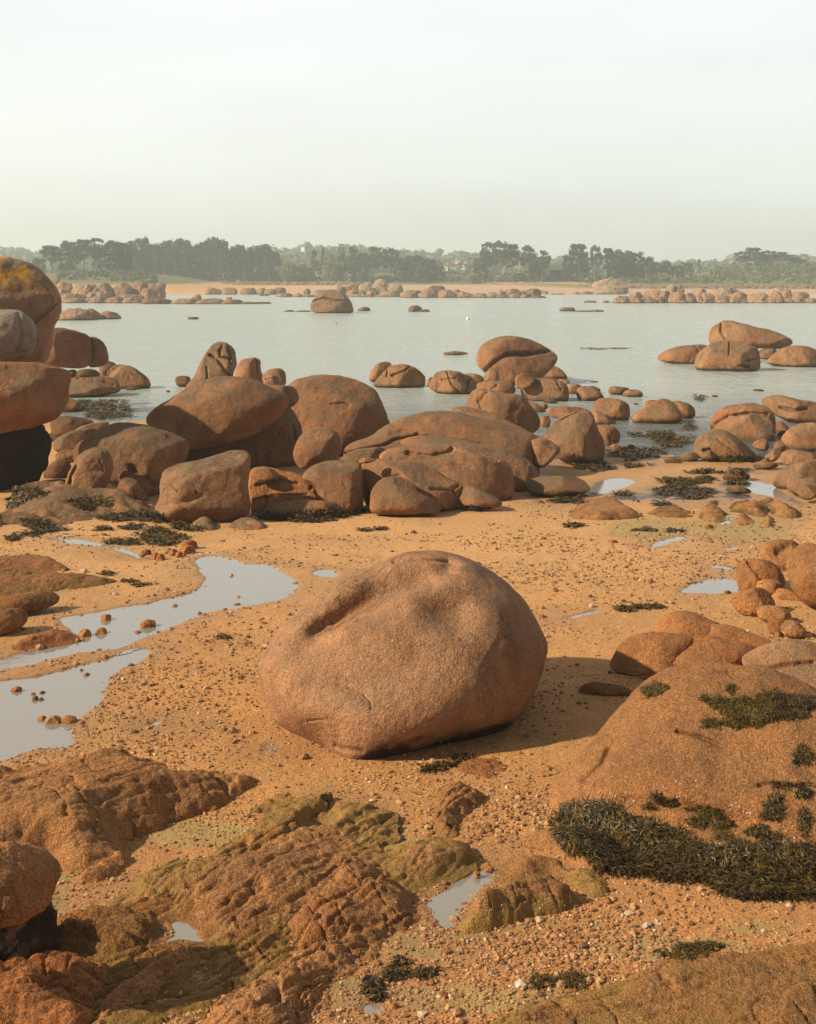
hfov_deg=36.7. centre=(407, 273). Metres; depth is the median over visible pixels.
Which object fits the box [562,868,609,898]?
rock ledge
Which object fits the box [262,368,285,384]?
boulder
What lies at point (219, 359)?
boulder
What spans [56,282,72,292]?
rock
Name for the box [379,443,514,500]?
boulder
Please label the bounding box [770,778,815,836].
seaweed clump
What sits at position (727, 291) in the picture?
rock
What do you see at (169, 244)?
evergreen tree
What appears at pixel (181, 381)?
boulder
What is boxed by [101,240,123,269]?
evergreen tree
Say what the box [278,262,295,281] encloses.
broadleaf tree
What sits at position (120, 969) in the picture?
rock ledge
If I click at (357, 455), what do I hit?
rock
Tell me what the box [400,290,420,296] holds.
rock
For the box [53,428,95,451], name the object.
rock
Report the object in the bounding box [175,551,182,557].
stone
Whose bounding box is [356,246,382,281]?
pine tree
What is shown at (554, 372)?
boulder
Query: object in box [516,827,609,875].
rock ledge
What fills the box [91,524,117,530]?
seaweed clump
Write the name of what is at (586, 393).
boulder
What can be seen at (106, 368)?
rock
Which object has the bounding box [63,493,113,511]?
seaweed clump
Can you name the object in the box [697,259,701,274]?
conifer tree
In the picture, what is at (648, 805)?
seaweed clump
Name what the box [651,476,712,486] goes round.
seaweed clump
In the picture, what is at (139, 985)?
rock ledge
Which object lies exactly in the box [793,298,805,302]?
rock
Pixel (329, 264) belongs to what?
broadleaf tree
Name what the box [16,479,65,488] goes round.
rock
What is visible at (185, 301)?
rock
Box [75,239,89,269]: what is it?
pine tree
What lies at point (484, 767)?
rock ledge
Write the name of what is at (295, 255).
distant woods
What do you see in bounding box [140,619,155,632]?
stone
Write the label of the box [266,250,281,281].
evergreen tree
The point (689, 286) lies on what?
stone wall
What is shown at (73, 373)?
rock
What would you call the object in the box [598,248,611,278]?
pine tree
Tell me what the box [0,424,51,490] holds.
boulder
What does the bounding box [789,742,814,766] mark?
seaweed clump
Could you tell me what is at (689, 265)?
evergreen tree
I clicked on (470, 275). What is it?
broadleaf tree
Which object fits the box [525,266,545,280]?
evergreen tree
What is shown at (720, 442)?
boulder
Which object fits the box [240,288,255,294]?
rock
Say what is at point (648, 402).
rock
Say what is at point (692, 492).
seaweed clump
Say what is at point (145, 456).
boulder
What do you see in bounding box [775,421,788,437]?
boulder
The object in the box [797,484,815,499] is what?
boulder
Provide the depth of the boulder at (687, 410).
39.10 m
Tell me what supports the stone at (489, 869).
in the tide pool
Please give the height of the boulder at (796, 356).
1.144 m
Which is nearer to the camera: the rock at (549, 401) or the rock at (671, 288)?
the rock at (549, 401)
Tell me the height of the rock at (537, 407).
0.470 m
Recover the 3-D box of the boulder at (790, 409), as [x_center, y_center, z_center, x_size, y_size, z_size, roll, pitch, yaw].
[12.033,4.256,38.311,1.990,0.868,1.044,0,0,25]
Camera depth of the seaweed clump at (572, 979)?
7.27 m
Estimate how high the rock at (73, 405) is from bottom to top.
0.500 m
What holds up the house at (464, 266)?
on the beach ground
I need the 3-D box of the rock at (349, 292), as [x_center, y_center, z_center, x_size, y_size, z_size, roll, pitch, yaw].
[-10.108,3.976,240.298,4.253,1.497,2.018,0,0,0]
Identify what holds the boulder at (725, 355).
on the beach ground
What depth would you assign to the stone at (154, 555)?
18.23 m
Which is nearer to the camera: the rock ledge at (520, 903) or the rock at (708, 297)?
the rock ledge at (520, 903)
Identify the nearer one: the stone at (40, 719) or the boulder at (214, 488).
the stone at (40, 719)
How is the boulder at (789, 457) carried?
on the beach ground
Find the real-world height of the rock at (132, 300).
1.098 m
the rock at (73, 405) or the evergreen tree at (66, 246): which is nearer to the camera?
the rock at (73, 405)
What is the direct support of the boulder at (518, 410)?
on the beach ground
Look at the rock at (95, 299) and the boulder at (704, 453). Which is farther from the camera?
the rock at (95, 299)
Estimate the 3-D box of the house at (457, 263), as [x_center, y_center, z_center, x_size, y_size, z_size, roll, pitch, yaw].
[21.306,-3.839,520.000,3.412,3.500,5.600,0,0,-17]
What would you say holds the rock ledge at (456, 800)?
on the beach ground
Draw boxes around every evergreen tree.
[32,258,47,272]
[53,240,81,269]
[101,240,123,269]
[114,241,133,270]
[129,236,151,271]
[142,244,162,273]
[156,239,172,273]
[169,238,195,277]
[188,243,201,278]
[195,241,213,280]
[202,237,223,278]
[209,237,232,281]
[227,246,241,281]
[231,244,253,281]
[249,245,264,281]
[254,243,273,281]
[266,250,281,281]
[350,255,370,281]
[389,257,409,281]
[404,255,414,281]
[407,255,425,282]
[421,257,438,281]
[431,266,446,281]
[472,256,488,281]
[512,273,526,281]
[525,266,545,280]
[548,269,564,281]
[561,254,575,281]
[572,258,592,281]
[606,249,624,280]
[612,258,630,279]
[621,250,636,280]
[628,251,644,278]
[639,256,654,279]
[647,261,665,280]
[659,261,674,281]
[671,265,684,277]
[682,263,693,273]
[753,256,772,265]
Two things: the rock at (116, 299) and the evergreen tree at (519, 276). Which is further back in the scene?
the evergreen tree at (519, 276)
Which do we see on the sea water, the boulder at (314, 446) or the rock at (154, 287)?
the rock at (154, 287)
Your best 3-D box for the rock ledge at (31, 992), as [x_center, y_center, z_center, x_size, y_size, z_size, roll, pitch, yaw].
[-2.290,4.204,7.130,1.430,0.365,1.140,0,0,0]
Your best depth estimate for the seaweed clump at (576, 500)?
24.60 m
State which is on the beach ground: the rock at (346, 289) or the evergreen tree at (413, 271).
the evergreen tree at (413, 271)
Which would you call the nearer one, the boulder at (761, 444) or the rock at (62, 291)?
the boulder at (761, 444)
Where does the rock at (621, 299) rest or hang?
on the sea water
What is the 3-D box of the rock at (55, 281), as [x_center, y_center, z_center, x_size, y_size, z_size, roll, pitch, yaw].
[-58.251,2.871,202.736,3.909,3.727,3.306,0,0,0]
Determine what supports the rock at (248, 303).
on the sea water
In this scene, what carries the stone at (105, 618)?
on the beach ground
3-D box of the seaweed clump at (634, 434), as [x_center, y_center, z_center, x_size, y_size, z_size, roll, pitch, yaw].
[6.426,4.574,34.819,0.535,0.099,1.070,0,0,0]
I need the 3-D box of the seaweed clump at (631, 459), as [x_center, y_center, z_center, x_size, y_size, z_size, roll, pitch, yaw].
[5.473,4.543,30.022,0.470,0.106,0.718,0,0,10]
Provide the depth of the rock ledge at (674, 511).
22.93 m
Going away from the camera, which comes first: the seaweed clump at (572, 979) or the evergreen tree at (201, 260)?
the seaweed clump at (572, 979)
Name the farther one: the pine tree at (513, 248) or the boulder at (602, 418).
the pine tree at (513, 248)
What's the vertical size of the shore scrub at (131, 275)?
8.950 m
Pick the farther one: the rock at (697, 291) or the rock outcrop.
the rock at (697, 291)
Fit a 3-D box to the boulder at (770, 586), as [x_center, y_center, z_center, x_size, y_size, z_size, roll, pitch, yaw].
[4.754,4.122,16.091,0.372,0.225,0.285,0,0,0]
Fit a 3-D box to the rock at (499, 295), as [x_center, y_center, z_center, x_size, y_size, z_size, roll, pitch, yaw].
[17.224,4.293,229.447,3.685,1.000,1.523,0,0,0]
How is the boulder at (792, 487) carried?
on the beach ground
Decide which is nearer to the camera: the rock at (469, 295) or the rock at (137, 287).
the rock at (137, 287)
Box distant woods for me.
[0,241,815,276]
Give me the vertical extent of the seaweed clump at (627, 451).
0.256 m
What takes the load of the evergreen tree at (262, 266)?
on the beach ground
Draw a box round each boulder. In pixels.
[0,256,61,363]
[0,309,36,361]
[0,362,70,433]
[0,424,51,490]
[45,328,91,368]
[65,447,113,487]
[69,376,120,397]
[78,422,188,496]
[89,337,108,367]
[107,364,150,388]
[146,376,288,448]
[155,450,250,522]
[175,375,190,386]
[185,342,236,388]
[207,408,302,467]
[235,357,262,382]
[248,466,318,512]
[258,550,547,759]
[261,499,342,516]
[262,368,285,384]
[264,374,281,384]
[288,374,389,455]
[293,426,341,468]
[302,460,363,510]
[310,289,353,312]
[343,411,539,472]
[361,459,462,511]
[369,361,390,381]
[369,476,440,515]
[374,364,425,387]
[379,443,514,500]
[400,435,539,491]
[429,370,476,393]
[451,406,539,437]
[466,388,539,432]
[476,336,557,372]
[477,380,515,393]
[484,370,499,380]
[488,356,556,384]
[515,373,534,388]
[520,378,568,400]
[525,476,589,496]
[531,437,559,467]
[543,366,567,378]
[544,410,604,463]
[546,406,589,418]
[549,661,815,848]
[576,386,603,400]
[592,410,615,424]
[593,398,629,420]
[598,425,619,445]
[609,386,628,394]
[623,389,642,396]
[632,398,682,424]
[657,344,706,363]
[664,457,680,462]
[672,400,695,418]
[678,452,698,461]
[693,429,756,460]
[695,340,760,370]
[698,446,716,459]
[709,320,792,348]
[710,403,775,435]
[713,413,774,446]
[722,472,749,480]
[725,486,750,492]
[730,587,775,616]
[736,558,784,589]
[742,639,815,688]
[753,439,768,450]
[753,461,777,468]
[756,579,785,594]
[757,605,790,622]
[759,539,799,570]
[761,395,815,422]
[764,448,780,461]
[766,345,815,366]
[767,618,783,634]
[771,588,800,601]
[773,460,815,489]
[774,441,785,451]
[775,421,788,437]
[779,619,806,638]
[780,449,815,465]
[781,422,815,453]
[786,542,815,605]
[787,478,815,497]
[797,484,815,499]
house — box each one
[91,258,104,270]
[300,241,313,251]
[442,263,450,270]
[448,261,456,269]
[454,260,463,267]
[459,262,467,269]
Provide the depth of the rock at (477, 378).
47.81 m
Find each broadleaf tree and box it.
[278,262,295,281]
[290,263,308,281]
[299,265,311,281]
[322,252,335,281]
[327,262,344,281]
[336,245,346,278]
[466,273,480,281]
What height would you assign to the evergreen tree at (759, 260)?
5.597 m
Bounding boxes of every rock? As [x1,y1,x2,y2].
[0,591,59,612]
[0,608,27,635]
[0,841,61,928]
[0,901,57,961]
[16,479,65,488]
[43,460,70,478]
[49,432,57,441]
[50,416,93,436]
[51,279,60,284]
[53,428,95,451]
[55,449,73,462]
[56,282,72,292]
[58,288,67,294]
[59,308,91,320]
[61,293,87,299]
[61,298,86,302]
[63,398,80,411]
[68,369,76,377]
[71,284,96,295]
[73,440,82,461]
[75,422,108,429]
[76,369,99,376]
[86,308,102,319]
[87,292,94,297]
[88,296,106,302]
[95,282,113,295]
[95,291,112,298]
[98,361,115,375]
[100,311,120,318]
[105,296,123,302]
[112,282,132,296]
[117,477,146,499]
[120,294,144,299]
[122,297,141,302]
[125,387,139,389]
[130,282,147,294]
[140,298,171,303]
[141,288,155,297]
[142,296,163,300]
[147,283,158,296]
[157,282,165,298]
[170,299,198,303]
[185,448,211,461]
[192,294,201,299]
[195,298,223,303]
[204,287,221,294]
[221,299,242,303]
[222,287,237,294]
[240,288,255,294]
[240,302,257,303]
[254,467,278,481]
[256,288,265,294]
[264,289,276,294]
[268,385,298,408]
[274,287,285,293]
[276,293,292,296]
[292,293,301,296]
[302,294,314,296]
[303,288,310,293]
[313,289,324,295]
[334,284,342,292]
[340,447,384,464]
[343,286,351,293]
[346,290,365,294]
[347,294,373,296]
[349,283,358,289]
[358,282,372,290]
[358,307,369,310]
[363,481,370,505]
[365,287,376,291]
[366,290,377,295]
[371,282,387,294]
[374,294,396,296]
[379,290,401,296]
[387,283,402,291]
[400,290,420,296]
[401,293,417,297]
[408,305,421,311]
[418,292,437,297]
[421,288,438,293]
[426,377,432,386]
[429,285,444,291]
[437,289,455,297]
[443,351,467,354]
[455,291,467,297]
[458,485,501,507]
[462,293,473,297]
[466,373,483,382]
[486,292,496,297]
[495,293,508,297]
[503,288,520,295]
[509,294,519,297]
[526,288,541,296]
[529,401,544,411]
[540,416,550,427]
[543,399,556,402]
[559,307,574,310]
[559,379,569,384]
[568,384,580,393]
[573,310,594,311]
[578,681,631,695]
[580,291,593,293]
[592,279,624,288]
[592,285,628,293]
[593,290,625,293]
[612,295,629,302]
[629,292,644,302]
[634,675,650,678]
[640,295,657,302]
[643,288,660,296]
[645,400,655,405]
[652,295,663,302]
[659,290,670,302]
[667,284,676,292]
[668,292,685,302]
[673,300,688,302]
[676,284,684,292]
[685,293,695,302]
[692,288,705,295]
[696,295,703,302]
[701,292,714,302]
[712,287,739,295]
[714,295,730,302]
[729,292,747,301]
[729,297,740,302]
[747,292,770,302]
[759,348,776,359]
[768,296,784,302]
[769,292,782,297]
[771,287,791,293]
[782,291,790,299]
[785,298,793,302]
[791,292,808,298]
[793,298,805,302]
[805,298,815,302]
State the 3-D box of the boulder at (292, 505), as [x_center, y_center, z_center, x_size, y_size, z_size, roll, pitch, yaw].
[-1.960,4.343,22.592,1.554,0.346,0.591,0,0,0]
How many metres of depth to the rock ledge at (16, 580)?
16.52 m
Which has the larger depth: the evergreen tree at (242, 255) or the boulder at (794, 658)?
the evergreen tree at (242, 255)
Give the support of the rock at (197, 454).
on the beach ground
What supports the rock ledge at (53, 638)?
on the beach ground
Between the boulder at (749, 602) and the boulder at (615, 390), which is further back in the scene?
the boulder at (615, 390)
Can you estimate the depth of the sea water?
84.19 m
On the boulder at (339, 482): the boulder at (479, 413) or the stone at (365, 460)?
the stone at (365, 460)
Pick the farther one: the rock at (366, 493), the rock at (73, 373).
the rock at (73, 373)
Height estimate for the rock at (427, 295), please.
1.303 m
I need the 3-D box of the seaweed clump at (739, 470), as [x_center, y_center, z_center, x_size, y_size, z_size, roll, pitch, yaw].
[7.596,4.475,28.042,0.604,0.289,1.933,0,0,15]
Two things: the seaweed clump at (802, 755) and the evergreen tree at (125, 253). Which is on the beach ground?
the evergreen tree at (125, 253)
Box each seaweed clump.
[2,531,24,540]
[5,482,50,508]
[17,515,69,536]
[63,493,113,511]
[65,398,137,419]
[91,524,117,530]
[92,507,168,530]
[96,569,150,586]
[100,536,143,544]
[131,524,191,545]
[147,626,160,633]
[166,520,207,530]
[213,632,231,638]
[246,503,371,522]
[357,527,374,530]
[357,972,390,1002]
[373,525,389,530]
[379,963,412,982]
[390,954,412,967]
[401,963,444,979]
[419,752,478,773]
[460,504,493,511]
[528,970,559,991]
[538,496,587,503]
[546,795,815,904]
[546,962,593,991]
[561,517,586,528]
[567,459,653,471]
[581,347,626,349]
[605,446,668,458]
[608,489,634,495]
[612,601,666,611]
[623,455,641,461]
[627,431,641,437]
[631,525,657,530]
[636,429,694,447]
[638,680,670,698]
[641,801,656,811]
[649,787,664,805]
[650,484,718,499]
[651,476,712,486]
[651,500,677,506]
[656,938,725,961]
[662,527,686,532]
[662,796,680,808]
[680,421,698,430]
[683,467,726,474]
[683,803,722,818]
[683,812,735,831]
[691,393,708,401]
[694,475,717,479]
[698,692,710,702]
[698,716,721,729]
[706,685,780,729]
[708,693,721,703]
[710,828,753,849]
[715,451,768,462]
[717,477,750,486]
[723,682,736,695]
[727,466,753,475]
[741,822,786,843]
[758,791,785,823]
[768,688,815,722]
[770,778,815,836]
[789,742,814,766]
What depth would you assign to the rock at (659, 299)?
189.96 m
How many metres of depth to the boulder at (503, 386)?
44.58 m
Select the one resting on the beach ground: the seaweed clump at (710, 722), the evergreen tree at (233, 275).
the evergreen tree at (233, 275)
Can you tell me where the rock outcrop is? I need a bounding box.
[609,610,771,675]
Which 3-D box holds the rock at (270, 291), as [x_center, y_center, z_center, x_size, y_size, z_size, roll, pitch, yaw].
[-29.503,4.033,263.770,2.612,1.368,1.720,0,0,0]
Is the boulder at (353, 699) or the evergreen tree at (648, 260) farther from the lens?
the evergreen tree at (648, 260)
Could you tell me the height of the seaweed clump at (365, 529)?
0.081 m
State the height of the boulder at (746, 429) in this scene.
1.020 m
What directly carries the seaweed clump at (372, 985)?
on the beach ground
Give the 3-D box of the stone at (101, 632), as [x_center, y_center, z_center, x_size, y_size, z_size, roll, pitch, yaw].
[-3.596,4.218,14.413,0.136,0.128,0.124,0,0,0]
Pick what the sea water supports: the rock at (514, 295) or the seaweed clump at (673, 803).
the rock at (514, 295)
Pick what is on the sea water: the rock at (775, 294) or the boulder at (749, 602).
the rock at (775, 294)
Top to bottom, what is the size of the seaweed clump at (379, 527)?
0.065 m
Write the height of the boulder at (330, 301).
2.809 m
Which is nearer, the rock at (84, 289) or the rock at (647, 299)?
the rock at (647, 299)
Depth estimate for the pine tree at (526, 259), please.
401.20 m
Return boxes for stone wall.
[215,281,365,284]
[494,281,815,288]
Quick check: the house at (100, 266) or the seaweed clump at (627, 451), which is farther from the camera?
the house at (100, 266)
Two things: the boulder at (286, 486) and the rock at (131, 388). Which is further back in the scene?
the rock at (131, 388)
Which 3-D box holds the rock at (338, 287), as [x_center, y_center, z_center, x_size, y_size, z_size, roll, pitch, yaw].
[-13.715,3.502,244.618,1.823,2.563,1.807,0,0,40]
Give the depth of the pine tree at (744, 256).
446.26 m
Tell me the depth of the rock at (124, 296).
194.25 m
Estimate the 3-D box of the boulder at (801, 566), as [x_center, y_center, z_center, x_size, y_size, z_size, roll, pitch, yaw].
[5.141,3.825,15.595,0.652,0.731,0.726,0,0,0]
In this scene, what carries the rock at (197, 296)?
on the sea water
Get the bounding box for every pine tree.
[39,245,61,272]
[69,247,83,269]
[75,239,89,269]
[83,238,109,269]
[346,246,357,264]
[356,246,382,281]
[380,248,399,278]
[479,242,498,275]
[491,240,511,281]
[503,244,521,281]
[519,245,537,281]
[530,250,550,281]
[569,243,589,281]
[589,244,602,280]
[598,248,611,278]
[733,251,751,266]
[745,247,764,263]
[760,250,779,264]
[772,252,788,262]
[784,255,801,262]
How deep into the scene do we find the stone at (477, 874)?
8.56 m
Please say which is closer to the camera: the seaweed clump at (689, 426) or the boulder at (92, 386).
the seaweed clump at (689, 426)
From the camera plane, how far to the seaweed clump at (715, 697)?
9.82 m
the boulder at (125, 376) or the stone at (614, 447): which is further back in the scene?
the boulder at (125, 376)
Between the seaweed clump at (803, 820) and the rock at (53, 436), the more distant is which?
the rock at (53, 436)
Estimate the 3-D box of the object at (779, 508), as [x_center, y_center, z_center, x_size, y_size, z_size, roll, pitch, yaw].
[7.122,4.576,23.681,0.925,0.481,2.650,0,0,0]
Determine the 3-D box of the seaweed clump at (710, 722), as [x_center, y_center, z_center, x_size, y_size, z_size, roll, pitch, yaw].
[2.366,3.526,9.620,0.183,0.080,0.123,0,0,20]
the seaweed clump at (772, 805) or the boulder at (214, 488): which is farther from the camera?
the boulder at (214, 488)
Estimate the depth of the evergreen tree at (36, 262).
331.98 m
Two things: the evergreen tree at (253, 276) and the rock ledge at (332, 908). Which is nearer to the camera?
the rock ledge at (332, 908)
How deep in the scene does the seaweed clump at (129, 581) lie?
16.72 m
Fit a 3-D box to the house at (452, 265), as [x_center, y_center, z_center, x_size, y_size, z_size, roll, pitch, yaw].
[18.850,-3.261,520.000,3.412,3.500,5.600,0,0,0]
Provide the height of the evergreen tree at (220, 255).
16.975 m
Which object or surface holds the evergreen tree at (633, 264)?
on the beach ground
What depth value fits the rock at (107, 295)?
195.11 m
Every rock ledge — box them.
[0,481,154,526]
[0,554,68,570]
[0,567,116,595]
[0,748,257,882]
[0,950,107,1023]
[4,887,297,1023]
[12,629,83,656]
[53,904,156,956]
[97,948,199,1023]
[113,792,479,984]
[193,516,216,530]
[208,856,421,1023]
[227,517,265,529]
[430,781,483,837]
[455,757,506,778]
[458,875,580,933]
[492,940,815,1023]
[493,855,573,883]
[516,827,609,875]
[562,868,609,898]
[568,496,642,519]
[647,504,693,518]
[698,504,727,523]
[706,500,719,505]
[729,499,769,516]
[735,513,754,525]
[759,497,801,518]
[762,515,774,526]
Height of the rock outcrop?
0.468 m
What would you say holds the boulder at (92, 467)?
on the beach ground
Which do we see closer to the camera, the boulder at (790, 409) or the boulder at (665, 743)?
the boulder at (665, 743)
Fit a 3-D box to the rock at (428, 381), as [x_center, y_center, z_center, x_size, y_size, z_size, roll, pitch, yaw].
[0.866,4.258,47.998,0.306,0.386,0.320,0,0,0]
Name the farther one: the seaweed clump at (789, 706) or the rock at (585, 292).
the rock at (585, 292)
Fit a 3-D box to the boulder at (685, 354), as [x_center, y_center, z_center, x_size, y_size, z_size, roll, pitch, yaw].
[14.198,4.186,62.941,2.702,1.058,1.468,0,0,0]
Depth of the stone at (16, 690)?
12.40 m
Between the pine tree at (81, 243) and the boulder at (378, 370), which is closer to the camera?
the boulder at (378, 370)
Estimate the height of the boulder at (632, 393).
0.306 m
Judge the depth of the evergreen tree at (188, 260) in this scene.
400.88 m
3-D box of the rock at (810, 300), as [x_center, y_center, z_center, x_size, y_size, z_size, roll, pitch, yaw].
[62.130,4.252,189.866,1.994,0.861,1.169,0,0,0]
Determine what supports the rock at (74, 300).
on the sea water
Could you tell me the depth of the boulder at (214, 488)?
21.89 m
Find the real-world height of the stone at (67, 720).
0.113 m
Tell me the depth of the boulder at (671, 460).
29.59 m
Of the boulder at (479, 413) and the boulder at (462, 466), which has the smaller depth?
the boulder at (462, 466)
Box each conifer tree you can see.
[308,250,321,280]
[320,247,325,280]
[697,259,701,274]
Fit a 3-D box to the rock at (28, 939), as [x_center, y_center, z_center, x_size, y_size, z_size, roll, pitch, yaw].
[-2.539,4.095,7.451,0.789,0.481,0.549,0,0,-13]
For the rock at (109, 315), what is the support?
on the sea water
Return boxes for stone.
[11,686,21,694]
[32,696,37,702]
[37,716,45,722]
[45,715,61,728]
[61,715,76,726]
[78,629,90,637]
[95,627,106,638]
[101,614,110,623]
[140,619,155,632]
[141,549,150,554]
[152,552,158,559]
[156,553,164,560]
[168,549,177,555]
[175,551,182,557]
[179,545,195,554]
[181,540,197,548]
[359,458,375,462]
[391,1002,396,1008]
[438,991,447,998]
[474,871,480,877]
[486,866,493,872]
[609,444,621,452]
[704,524,713,528]
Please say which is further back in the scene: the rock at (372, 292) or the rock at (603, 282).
the rock at (603, 282)
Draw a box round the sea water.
[55,294,815,503]
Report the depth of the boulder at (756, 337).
63.35 m
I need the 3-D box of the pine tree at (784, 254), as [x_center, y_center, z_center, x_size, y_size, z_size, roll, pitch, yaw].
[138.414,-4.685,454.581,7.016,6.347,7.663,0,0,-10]
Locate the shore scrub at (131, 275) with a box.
[54,261,815,283]
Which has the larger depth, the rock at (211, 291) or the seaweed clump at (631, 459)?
the rock at (211, 291)
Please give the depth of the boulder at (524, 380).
44.33 m
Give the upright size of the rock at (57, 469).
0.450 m
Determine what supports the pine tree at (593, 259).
on the beach ground
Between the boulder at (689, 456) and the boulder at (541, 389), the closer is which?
the boulder at (689, 456)
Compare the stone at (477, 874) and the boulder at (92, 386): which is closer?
the stone at (477, 874)
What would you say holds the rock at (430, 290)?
on the sea water
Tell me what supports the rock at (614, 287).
on the sea water
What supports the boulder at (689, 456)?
on the beach ground
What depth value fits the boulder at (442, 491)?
23.68 m
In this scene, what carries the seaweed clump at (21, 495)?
on the beach ground
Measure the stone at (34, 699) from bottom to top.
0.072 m
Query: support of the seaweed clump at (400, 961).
on the beach ground
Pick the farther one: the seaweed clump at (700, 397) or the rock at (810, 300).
the rock at (810, 300)
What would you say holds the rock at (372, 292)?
on the sea water
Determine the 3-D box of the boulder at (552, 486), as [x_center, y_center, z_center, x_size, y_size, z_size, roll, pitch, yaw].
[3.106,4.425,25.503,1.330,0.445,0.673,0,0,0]
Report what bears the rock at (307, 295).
on the sea water
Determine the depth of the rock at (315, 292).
241.37 m
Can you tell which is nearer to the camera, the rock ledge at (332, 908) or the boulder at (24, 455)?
the rock ledge at (332, 908)
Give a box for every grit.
[3,494,815,590]
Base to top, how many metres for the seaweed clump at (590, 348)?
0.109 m
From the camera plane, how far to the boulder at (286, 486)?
23.45 m
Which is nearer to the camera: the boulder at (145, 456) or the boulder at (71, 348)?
the boulder at (145, 456)
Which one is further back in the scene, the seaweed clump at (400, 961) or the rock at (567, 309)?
the rock at (567, 309)
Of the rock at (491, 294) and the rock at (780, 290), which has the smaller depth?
the rock at (780, 290)
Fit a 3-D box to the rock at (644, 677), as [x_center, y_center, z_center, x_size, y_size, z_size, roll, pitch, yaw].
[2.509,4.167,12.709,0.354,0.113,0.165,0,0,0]
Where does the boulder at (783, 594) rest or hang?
on the beach ground
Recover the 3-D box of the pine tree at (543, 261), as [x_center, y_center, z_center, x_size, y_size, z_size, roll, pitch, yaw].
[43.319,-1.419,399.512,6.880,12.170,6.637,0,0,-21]
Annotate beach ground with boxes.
[0,259,815,1023]
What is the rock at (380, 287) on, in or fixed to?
on the sea water
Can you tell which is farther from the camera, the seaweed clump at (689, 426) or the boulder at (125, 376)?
the boulder at (125, 376)
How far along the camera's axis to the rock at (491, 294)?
229.01 m
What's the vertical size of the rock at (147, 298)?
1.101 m
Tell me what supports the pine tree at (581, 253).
on the beach ground
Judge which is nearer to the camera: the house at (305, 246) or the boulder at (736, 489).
the boulder at (736, 489)
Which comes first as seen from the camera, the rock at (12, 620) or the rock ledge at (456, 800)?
the rock ledge at (456, 800)
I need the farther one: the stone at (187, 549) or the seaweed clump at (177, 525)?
the seaweed clump at (177, 525)
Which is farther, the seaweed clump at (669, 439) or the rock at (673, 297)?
the rock at (673, 297)
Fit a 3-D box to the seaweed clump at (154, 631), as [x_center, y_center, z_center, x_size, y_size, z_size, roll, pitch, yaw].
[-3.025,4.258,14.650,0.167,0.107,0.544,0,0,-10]
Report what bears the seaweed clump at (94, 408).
on the beach ground
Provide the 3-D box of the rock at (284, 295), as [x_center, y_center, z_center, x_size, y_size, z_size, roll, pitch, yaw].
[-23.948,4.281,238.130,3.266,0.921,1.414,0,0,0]
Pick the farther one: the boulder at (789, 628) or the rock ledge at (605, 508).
the rock ledge at (605, 508)
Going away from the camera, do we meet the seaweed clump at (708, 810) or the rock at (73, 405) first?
the seaweed clump at (708, 810)
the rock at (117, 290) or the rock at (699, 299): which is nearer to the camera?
the rock at (699, 299)
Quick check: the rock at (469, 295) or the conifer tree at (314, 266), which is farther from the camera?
the conifer tree at (314, 266)
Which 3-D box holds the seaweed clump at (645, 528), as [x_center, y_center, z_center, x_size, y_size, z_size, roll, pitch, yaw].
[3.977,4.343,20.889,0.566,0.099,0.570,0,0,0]
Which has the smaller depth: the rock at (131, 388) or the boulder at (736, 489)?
the boulder at (736, 489)
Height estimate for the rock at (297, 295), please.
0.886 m
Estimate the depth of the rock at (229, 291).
264.06 m
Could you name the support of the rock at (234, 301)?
on the sea water
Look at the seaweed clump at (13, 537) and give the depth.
19.89 m
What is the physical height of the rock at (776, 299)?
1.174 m
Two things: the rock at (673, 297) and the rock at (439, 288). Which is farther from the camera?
the rock at (439, 288)
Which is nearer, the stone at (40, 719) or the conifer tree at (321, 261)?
the stone at (40, 719)
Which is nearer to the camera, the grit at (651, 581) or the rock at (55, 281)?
the grit at (651, 581)
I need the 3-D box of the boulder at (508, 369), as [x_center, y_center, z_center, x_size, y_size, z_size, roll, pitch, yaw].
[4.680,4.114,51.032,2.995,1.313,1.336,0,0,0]
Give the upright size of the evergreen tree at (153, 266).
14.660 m
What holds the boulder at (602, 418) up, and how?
on the beach ground
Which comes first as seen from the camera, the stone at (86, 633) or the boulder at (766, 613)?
the stone at (86, 633)
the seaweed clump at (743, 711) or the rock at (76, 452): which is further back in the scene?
the rock at (76, 452)
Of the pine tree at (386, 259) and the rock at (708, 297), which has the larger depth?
the pine tree at (386, 259)
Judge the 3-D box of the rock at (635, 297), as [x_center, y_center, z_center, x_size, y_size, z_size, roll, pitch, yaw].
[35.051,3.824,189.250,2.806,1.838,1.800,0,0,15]
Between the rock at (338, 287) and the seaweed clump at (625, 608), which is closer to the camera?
the seaweed clump at (625, 608)

